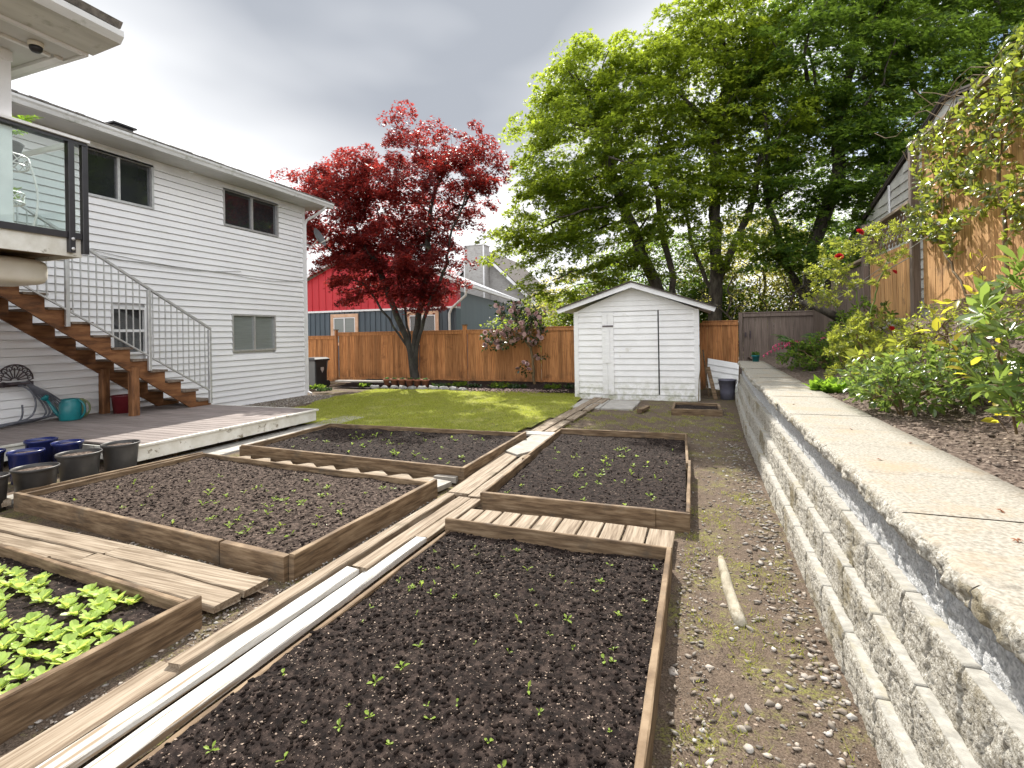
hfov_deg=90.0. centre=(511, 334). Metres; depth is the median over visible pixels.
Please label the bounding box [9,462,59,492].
plant pot
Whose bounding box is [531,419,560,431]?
plank
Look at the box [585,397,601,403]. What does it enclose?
plank
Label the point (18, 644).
leafy green
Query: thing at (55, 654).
leafy green
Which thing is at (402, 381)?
terracotta pot
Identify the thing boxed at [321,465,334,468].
tilted board
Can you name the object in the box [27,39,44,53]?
dome camera
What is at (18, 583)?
leafy green
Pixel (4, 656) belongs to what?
leafy green
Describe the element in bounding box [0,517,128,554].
plank
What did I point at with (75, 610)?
leafy green
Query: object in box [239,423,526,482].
raised bed
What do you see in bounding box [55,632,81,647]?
leafy green
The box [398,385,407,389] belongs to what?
border rock
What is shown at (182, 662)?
plank
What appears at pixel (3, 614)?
leafy green
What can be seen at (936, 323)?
gold shoot
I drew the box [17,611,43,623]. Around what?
leafy green
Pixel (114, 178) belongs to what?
window
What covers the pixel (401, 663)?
seedling
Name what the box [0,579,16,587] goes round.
leafy green
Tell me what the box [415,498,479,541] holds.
plank
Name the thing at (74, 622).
leafy green
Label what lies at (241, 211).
window
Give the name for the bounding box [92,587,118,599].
leafy green
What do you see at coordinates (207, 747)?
seedling
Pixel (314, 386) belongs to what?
border plant
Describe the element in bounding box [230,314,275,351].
window
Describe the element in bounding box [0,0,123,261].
balcony
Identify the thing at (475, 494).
plank
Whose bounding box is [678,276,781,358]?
background tree
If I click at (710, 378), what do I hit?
garden stakes
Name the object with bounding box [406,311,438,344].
window
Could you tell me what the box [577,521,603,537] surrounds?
short plank
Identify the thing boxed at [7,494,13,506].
paver
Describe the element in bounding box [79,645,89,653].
leafy green
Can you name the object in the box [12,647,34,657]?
leafy green
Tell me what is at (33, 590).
leafy green
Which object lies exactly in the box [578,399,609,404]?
paver
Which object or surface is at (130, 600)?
leafy green
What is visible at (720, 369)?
siding panel
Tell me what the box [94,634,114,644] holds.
leafy green
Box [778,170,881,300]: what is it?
background tree
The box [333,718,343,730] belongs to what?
seedling
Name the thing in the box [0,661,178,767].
plank
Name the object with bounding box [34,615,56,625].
leafy green
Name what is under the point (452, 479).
flat stone
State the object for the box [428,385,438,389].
border rock
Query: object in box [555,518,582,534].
short plank
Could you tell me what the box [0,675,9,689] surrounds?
leafy green
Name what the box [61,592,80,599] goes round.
leafy green
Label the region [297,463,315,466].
tilted board
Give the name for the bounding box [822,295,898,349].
side shrub
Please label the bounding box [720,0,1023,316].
maple tree
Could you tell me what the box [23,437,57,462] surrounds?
plant pot
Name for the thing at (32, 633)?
leafy green
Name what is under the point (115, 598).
leafy green
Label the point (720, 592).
soil crumbs
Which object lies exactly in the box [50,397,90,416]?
watering can
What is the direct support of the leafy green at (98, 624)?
on the raised bed at (160, 620)
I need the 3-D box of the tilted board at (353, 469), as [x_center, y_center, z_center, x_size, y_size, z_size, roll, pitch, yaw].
[-1.960,1.588,5.860,0.400,0.031,0.257,-1,0,-25]
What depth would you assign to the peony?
2.85 m
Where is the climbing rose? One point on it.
(836, 258)
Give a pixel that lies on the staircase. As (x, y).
(127, 376)
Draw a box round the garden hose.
[0,381,60,427]
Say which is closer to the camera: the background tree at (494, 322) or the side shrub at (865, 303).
the side shrub at (865, 303)
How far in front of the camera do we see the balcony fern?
5.65 m
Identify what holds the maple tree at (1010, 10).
on the ground at (742, 691)
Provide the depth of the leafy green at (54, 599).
2.97 m
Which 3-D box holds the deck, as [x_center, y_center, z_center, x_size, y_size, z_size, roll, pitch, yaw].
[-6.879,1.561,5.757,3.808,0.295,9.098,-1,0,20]
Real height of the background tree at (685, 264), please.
6.042 m
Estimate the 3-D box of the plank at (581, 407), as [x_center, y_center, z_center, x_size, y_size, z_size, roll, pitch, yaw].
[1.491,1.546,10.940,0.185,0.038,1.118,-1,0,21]
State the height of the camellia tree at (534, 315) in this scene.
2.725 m
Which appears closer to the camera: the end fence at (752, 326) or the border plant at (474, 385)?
the end fence at (752, 326)
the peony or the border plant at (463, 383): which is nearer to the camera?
the peony
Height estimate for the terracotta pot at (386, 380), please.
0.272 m
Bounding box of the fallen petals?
[457,387,573,393]
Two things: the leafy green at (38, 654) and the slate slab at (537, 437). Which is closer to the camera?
the leafy green at (38, 654)
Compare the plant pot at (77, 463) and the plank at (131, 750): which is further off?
the plant pot at (77, 463)
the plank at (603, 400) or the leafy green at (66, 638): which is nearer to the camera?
the leafy green at (66, 638)
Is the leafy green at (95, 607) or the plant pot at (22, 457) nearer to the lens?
the leafy green at (95, 607)
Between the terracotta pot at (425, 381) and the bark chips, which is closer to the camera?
the bark chips
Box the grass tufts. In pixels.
[570,405,854,767]
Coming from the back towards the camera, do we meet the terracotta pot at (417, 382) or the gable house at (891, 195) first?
the terracotta pot at (417, 382)
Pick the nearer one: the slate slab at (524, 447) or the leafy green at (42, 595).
the leafy green at (42, 595)
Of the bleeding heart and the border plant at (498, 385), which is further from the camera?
the border plant at (498, 385)
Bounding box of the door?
[602,311,658,394]
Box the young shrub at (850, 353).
[841,338,919,398]
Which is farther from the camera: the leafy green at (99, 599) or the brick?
the brick
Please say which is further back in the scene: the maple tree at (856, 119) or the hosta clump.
the maple tree at (856, 119)
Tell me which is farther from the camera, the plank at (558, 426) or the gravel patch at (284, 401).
the gravel patch at (284, 401)
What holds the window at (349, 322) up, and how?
in the barn style house at (474, 312)
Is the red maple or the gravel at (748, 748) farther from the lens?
the red maple
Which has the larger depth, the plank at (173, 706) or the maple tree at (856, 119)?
the maple tree at (856, 119)
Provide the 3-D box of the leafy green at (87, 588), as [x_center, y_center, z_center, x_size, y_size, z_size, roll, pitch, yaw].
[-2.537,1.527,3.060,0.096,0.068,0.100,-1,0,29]
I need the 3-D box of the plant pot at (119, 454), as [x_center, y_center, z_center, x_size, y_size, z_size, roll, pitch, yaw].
[-4.784,1.499,6.262,0.398,0.360,0.398,-1,0,20]
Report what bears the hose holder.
attached to the house at (219, 249)
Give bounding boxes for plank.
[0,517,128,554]
[0,532,93,563]
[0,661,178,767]
[1,498,10,506]
[3,542,50,558]
[35,566,358,767]
[69,553,241,613]
[84,571,366,767]
[89,536,426,767]
[105,544,267,597]
[168,493,454,674]
[335,380,390,382]
[353,496,470,572]
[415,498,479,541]
[448,452,518,496]
[459,509,483,520]
[468,454,526,498]
[474,510,501,522]
[492,512,520,525]
[512,515,538,528]
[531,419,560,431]
[531,516,561,531]
[544,420,570,431]
[554,410,578,420]
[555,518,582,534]
[566,411,586,420]
[572,403,591,410]
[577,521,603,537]
[582,404,598,411]
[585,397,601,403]
[596,398,609,403]
[599,523,624,539]
[621,525,647,542]
[646,529,674,551]
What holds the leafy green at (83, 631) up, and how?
on the raised bed at (160, 620)
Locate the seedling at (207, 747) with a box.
[203,740,219,753]
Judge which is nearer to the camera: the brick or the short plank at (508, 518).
the short plank at (508, 518)
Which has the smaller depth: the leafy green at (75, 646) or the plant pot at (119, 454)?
the leafy green at (75, 646)
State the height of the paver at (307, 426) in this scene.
0.062 m
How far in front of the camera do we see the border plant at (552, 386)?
14.39 m
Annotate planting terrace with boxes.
[749,311,1023,489]
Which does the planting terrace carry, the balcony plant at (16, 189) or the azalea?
the azalea
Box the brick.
[637,405,649,412]
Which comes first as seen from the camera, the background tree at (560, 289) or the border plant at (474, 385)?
the border plant at (474, 385)
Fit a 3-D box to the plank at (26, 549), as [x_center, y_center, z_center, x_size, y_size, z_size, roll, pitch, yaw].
[-3.522,1.568,3.699,0.623,0.031,0.055,-1,0,25]
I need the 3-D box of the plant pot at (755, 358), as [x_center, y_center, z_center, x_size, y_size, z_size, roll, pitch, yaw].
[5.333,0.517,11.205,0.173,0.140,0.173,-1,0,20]
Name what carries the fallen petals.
on the flower border
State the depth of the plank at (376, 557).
3.90 m
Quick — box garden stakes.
[702,350,717,399]
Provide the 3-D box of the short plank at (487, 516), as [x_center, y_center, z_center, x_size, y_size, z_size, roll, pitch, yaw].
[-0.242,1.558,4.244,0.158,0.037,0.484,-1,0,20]
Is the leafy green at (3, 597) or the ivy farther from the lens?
the ivy
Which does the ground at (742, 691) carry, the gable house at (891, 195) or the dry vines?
the gable house at (891, 195)
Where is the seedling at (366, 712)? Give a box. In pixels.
[364,710,374,717]
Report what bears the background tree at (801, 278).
on the ground at (742, 691)
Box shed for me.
[556,281,715,401]
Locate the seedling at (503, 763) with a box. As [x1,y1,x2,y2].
[497,760,506,767]
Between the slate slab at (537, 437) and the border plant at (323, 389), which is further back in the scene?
the border plant at (323, 389)
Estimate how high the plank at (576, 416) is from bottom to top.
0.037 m
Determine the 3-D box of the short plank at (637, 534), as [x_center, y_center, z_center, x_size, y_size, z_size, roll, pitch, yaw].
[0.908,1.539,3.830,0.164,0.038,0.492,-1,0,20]
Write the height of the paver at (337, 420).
0.062 m
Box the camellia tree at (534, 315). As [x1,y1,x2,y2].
[479,298,549,383]
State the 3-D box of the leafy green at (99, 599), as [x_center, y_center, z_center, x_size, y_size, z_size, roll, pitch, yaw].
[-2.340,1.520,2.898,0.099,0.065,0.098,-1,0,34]
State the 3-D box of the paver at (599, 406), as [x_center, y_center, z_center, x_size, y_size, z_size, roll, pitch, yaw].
[1.639,1.573,11.156,0.640,0.060,0.630,-1,0,20]
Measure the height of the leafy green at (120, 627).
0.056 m
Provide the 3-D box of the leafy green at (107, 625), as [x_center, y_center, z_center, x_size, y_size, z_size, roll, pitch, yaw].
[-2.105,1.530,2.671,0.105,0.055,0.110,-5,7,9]
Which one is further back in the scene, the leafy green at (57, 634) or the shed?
the shed
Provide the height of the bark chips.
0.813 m
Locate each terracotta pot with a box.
[383,377,390,385]
[390,377,397,385]
[398,377,405,385]
[405,377,412,386]
[413,378,420,386]
[421,377,429,386]
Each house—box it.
[0,89,334,423]
[307,247,518,370]
[456,241,566,328]
[848,77,985,328]
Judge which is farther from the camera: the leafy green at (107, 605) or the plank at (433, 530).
the plank at (433, 530)
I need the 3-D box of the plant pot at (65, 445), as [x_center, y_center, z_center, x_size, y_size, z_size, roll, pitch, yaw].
[-5.546,1.512,6.391,0.326,0.360,0.326,-1,0,20]
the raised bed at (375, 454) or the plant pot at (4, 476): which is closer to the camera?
the plant pot at (4, 476)
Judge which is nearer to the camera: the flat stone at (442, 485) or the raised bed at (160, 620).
the raised bed at (160, 620)
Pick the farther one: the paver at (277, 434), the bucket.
the bucket
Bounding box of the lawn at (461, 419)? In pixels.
[294,389,581,431]
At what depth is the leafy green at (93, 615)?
2.77 m
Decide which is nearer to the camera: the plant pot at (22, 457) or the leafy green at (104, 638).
the leafy green at (104, 638)
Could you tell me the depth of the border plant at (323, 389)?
14.73 m
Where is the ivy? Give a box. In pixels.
[900,18,1023,295]
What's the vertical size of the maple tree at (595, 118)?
11.486 m
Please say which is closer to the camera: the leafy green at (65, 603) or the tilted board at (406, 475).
the leafy green at (65, 603)
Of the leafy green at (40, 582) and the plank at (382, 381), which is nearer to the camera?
the leafy green at (40, 582)
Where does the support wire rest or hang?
attached to the side fence at (900, 290)
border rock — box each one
[370,385,378,388]
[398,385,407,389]
[417,386,427,389]
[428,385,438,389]
[448,386,456,390]
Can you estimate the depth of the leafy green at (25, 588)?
3.10 m
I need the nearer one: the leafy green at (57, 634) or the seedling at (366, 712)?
the seedling at (366, 712)
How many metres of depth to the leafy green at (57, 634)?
2.60 m
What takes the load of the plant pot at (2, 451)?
on the ground at (742, 691)
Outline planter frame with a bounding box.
[671,402,722,416]
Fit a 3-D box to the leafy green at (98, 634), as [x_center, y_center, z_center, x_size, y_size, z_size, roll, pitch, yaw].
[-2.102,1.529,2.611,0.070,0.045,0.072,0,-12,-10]
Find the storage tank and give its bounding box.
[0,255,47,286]
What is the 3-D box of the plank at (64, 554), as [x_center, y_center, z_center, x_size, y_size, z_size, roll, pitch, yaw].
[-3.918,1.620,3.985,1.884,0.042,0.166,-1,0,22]
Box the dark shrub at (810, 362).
[775,327,884,372]
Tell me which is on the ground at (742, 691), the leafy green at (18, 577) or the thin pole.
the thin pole
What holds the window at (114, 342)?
in the house at (219, 249)
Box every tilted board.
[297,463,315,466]
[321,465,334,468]
[341,468,359,471]
[365,470,387,475]
[390,473,412,478]
[416,476,432,480]
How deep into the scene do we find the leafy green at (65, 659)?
2.41 m
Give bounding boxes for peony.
[954,244,1023,420]
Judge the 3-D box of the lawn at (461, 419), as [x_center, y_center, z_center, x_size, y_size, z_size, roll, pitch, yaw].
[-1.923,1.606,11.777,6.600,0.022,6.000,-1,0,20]
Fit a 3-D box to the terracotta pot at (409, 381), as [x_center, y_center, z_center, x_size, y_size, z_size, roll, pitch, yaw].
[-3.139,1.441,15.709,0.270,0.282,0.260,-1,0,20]
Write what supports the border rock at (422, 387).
on the ground at (742, 691)
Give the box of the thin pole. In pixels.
[698,345,701,400]
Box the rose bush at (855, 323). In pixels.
[821,307,924,383]
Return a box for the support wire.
[839,206,971,296]
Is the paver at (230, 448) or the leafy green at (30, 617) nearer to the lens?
the leafy green at (30, 617)
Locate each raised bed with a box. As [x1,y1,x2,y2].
[0,544,201,744]
[13,452,437,582]
[130,517,671,767]
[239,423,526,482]
[480,428,690,533]
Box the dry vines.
[874,36,1023,160]
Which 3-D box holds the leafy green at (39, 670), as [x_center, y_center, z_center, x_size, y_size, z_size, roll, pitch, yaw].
[-2.113,1.529,2.299,0.088,0.060,0.087,-1,0,5]
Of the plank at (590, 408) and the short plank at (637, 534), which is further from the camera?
the plank at (590, 408)
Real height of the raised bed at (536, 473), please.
0.198 m
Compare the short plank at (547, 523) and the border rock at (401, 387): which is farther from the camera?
the border rock at (401, 387)
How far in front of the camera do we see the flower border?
15.41 m
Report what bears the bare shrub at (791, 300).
on the ground at (742, 691)
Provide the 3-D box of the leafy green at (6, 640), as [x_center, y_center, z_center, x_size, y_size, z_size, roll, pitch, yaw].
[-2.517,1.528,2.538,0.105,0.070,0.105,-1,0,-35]
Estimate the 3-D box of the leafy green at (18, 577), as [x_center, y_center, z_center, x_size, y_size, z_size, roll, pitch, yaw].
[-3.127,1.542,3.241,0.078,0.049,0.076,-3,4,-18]
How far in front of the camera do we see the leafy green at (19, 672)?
2.30 m
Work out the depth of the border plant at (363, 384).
16.05 m
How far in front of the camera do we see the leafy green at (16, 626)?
2.69 m
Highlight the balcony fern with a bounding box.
[12,115,43,135]
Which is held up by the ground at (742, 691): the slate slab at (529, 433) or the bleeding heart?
the slate slab at (529, 433)
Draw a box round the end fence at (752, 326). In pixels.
[738,309,879,382]
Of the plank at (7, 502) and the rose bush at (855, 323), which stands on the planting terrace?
the rose bush at (855, 323)
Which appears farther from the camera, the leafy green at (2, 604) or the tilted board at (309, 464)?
the tilted board at (309, 464)
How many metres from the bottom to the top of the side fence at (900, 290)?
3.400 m
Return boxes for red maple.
[268,99,511,383]
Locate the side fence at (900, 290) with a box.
[813,46,1023,344]
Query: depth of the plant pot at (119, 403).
9.17 m
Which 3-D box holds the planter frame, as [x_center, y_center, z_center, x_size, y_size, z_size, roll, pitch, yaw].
[3.679,1.490,10.200,0.922,0.142,1.020,-1,0,20]
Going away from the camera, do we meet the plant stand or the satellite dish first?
the plant stand
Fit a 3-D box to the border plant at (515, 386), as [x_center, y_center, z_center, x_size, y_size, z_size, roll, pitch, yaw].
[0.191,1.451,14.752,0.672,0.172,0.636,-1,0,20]
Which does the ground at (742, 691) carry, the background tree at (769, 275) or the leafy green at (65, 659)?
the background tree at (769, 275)
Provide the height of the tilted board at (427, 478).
0.031 m
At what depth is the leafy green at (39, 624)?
2.67 m
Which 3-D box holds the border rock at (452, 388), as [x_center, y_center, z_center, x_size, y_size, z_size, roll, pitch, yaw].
[-1.725,1.588,14.863,0.204,0.198,0.301,-1,0,-28]
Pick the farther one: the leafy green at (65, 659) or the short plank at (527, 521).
the short plank at (527, 521)
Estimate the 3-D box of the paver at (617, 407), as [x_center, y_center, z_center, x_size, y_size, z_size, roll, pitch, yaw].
[2.277,1.563,10.950,0.660,0.060,0.600,-1,0,20]
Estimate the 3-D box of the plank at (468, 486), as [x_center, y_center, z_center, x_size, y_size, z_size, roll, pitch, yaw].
[-0.242,1.554,5.873,0.241,0.043,1.872,-1,0,18]
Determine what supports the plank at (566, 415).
on the ground at (742, 691)
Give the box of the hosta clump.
[802,375,854,393]
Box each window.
[77,146,153,209]
[108,306,146,353]
[221,188,278,237]
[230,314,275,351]
[330,314,358,345]
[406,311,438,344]
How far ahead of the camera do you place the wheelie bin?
16.36 m
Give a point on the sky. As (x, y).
(255, 87)
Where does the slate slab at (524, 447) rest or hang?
on the plank at (468, 486)
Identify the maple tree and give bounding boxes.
[473,28,707,309]
[639,0,837,353]
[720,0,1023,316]
[856,0,1023,129]
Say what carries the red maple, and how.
on the ground at (742, 691)
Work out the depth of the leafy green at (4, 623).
2.72 m
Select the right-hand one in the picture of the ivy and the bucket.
the ivy
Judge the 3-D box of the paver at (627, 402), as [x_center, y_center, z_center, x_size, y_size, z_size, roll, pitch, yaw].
[2.524,1.559,11.600,0.680,0.060,0.730,-1,0,20]
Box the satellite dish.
[307,228,328,246]
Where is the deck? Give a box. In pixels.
[0,403,318,461]
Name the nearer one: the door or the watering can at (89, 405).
the watering can at (89, 405)
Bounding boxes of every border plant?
[309,383,324,388]
[315,387,331,391]
[358,382,374,386]
[432,382,448,386]
[448,381,466,386]
[467,383,481,386]
[488,381,509,387]
[507,383,528,388]
[543,383,560,388]
[564,383,574,388]
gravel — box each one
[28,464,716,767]
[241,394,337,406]
[668,425,867,767]
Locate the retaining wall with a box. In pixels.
[735,361,1023,767]
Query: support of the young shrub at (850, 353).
on the planting terrace
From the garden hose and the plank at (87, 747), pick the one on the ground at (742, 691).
the plank at (87, 747)
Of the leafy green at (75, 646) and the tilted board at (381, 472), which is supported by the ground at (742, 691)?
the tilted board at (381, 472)
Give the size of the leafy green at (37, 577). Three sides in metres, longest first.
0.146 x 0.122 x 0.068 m
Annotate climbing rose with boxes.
[801,218,912,349]
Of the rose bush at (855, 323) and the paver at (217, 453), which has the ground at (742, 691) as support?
the paver at (217, 453)
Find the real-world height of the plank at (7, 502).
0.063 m
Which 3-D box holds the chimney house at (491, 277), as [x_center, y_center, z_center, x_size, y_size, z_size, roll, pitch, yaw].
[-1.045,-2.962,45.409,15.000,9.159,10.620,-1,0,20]
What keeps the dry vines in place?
attached to the side fence at (900, 290)
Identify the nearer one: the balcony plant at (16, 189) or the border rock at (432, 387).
the balcony plant at (16, 189)
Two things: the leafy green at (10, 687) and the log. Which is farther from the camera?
the log
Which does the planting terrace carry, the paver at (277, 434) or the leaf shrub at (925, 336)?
the leaf shrub at (925, 336)
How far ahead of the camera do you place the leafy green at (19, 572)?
3.30 m
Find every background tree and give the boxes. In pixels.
[480,298,573,368]
[530,263,609,325]
[549,271,643,325]
[585,231,743,322]
[676,207,835,333]
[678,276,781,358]
[767,237,850,310]
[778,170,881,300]
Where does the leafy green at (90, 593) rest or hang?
on the raised bed at (160, 620)
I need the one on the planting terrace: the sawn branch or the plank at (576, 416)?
the sawn branch
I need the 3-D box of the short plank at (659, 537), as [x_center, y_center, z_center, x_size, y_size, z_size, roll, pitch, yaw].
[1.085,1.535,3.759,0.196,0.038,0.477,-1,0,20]
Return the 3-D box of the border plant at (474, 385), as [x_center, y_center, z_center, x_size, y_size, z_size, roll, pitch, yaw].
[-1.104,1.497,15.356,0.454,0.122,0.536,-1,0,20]
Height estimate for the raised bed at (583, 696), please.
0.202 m
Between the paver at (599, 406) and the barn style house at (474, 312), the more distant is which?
the barn style house at (474, 312)
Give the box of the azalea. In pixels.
[835,334,1023,417]
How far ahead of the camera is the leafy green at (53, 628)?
2.67 m
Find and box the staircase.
[0,199,212,415]
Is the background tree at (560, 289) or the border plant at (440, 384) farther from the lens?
the background tree at (560, 289)
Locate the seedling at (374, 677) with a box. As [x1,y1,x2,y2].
[366,674,382,685]
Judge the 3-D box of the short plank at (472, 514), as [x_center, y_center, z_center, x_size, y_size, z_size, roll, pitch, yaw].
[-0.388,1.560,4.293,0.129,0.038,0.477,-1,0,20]
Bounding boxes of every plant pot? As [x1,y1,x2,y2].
[0,448,5,471]
[0,472,10,511]
[5,447,45,484]
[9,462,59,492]
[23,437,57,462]
[50,439,83,461]
[54,448,102,481]
[100,439,140,471]
[110,394,127,413]
[751,355,759,361]
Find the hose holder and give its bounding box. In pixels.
[0,364,33,387]
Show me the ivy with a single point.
(990, 141)
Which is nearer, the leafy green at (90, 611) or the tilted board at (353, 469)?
the leafy green at (90, 611)
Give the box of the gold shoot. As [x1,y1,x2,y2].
[916,249,1019,434]
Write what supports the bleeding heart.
on the planting terrace
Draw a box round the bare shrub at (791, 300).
[696,265,825,355]
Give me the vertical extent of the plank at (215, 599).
0.048 m
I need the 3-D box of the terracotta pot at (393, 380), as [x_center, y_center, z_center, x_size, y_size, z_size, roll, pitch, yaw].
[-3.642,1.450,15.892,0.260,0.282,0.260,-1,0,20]
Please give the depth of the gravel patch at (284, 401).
12.96 m
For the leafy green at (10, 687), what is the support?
on the raised bed at (160, 620)
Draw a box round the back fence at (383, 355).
[308,320,738,388]
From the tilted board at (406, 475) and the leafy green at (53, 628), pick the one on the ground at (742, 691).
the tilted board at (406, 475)
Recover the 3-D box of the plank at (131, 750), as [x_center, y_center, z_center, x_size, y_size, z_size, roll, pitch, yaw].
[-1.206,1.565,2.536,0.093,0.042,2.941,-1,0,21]
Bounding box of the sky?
[11,0,1017,319]
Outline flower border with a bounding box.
[337,379,574,392]
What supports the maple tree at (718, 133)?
on the ground at (742, 691)
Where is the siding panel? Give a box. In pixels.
[706,358,739,391]
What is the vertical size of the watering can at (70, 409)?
0.455 m
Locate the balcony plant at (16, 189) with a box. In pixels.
[13,187,22,198]
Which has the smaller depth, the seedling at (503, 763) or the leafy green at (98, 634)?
the seedling at (503, 763)
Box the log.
[718,555,747,625]
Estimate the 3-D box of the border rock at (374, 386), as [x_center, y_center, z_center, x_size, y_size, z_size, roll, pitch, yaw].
[-4.224,1.623,15.715,0.303,0.162,0.252,-1,0,-8]
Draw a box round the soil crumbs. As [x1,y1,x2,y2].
[94,404,880,767]
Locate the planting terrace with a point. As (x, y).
(801, 375)
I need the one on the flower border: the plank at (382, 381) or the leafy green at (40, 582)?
the plank at (382, 381)
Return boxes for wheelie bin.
[309,357,329,386]
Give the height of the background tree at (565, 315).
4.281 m
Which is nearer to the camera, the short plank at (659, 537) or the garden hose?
the short plank at (659, 537)
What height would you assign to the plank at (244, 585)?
0.048 m
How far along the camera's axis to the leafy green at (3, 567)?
3.36 m
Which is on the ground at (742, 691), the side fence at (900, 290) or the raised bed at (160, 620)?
the raised bed at (160, 620)
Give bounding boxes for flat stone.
[429,478,451,491]
[433,474,457,482]
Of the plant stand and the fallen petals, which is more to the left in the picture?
the plant stand
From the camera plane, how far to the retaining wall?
2.00 m
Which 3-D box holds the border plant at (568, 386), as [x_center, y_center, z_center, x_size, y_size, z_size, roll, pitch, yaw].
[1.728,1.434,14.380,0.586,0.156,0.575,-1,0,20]
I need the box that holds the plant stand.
[12,140,38,225]
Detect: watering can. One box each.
[40,395,85,420]
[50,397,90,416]
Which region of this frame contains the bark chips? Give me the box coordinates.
[828,319,1023,489]
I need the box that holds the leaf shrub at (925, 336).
[891,292,1023,369]
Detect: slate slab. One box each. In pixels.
[506,440,542,456]
[525,431,554,435]
[525,435,550,440]
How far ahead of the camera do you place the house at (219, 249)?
10.74 m
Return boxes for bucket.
[718,379,736,399]
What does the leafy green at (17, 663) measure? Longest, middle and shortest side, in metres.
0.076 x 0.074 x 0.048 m
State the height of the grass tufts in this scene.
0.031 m
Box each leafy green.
[0,564,9,574]
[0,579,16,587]
[0,593,13,601]
[0,600,5,610]
[0,611,7,620]
[0,617,16,627]
[0,633,18,649]
[0,651,15,666]
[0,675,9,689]
[0,683,20,694]
[3,566,20,575]
[3,657,25,672]
[5,663,34,680]
[7,622,24,632]
[9,569,27,575]
[9,573,25,579]
[9,637,31,653]
[10,577,34,589]
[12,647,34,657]
[16,584,34,593]
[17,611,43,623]
[17,619,48,633]
[22,625,49,640]
[25,571,51,582]
[25,587,44,594]
[26,648,50,659]
[26,664,53,680]
[29,589,52,603]
[33,576,50,587]
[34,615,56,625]
[38,622,63,633]
[42,648,65,663]
[43,628,69,640]
[45,596,63,602]
[50,650,82,663]
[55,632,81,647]
[56,597,77,609]
[58,638,96,653]
[60,603,86,615]
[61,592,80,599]
[62,619,88,631]
[69,622,100,637]
[76,582,98,595]
[79,609,101,621]
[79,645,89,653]
[80,609,95,615]
[83,586,108,597]
[86,594,108,607]
[90,600,115,612]
[90,620,104,631]
[90,630,107,638]
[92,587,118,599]
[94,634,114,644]
[98,618,121,632]
[100,601,115,614]
[106,591,127,603]
[112,621,133,632]
[119,594,141,604]
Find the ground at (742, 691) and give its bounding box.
[0,353,1023,767]
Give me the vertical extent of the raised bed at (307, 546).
0.207 m
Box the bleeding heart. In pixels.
[763,333,835,365]
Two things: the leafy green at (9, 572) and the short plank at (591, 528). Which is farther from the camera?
the short plank at (591, 528)
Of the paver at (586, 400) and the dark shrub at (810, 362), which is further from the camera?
the paver at (586, 400)
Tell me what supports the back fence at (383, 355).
on the ground at (742, 691)
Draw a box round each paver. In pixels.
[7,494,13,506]
[150,450,226,462]
[203,438,266,453]
[253,429,301,438]
[289,421,343,429]
[323,416,362,421]
[572,403,603,409]
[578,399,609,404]
[601,404,635,410]
[606,400,640,406]
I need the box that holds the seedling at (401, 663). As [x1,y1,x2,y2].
[394,661,409,669]
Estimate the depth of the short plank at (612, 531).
3.96 m

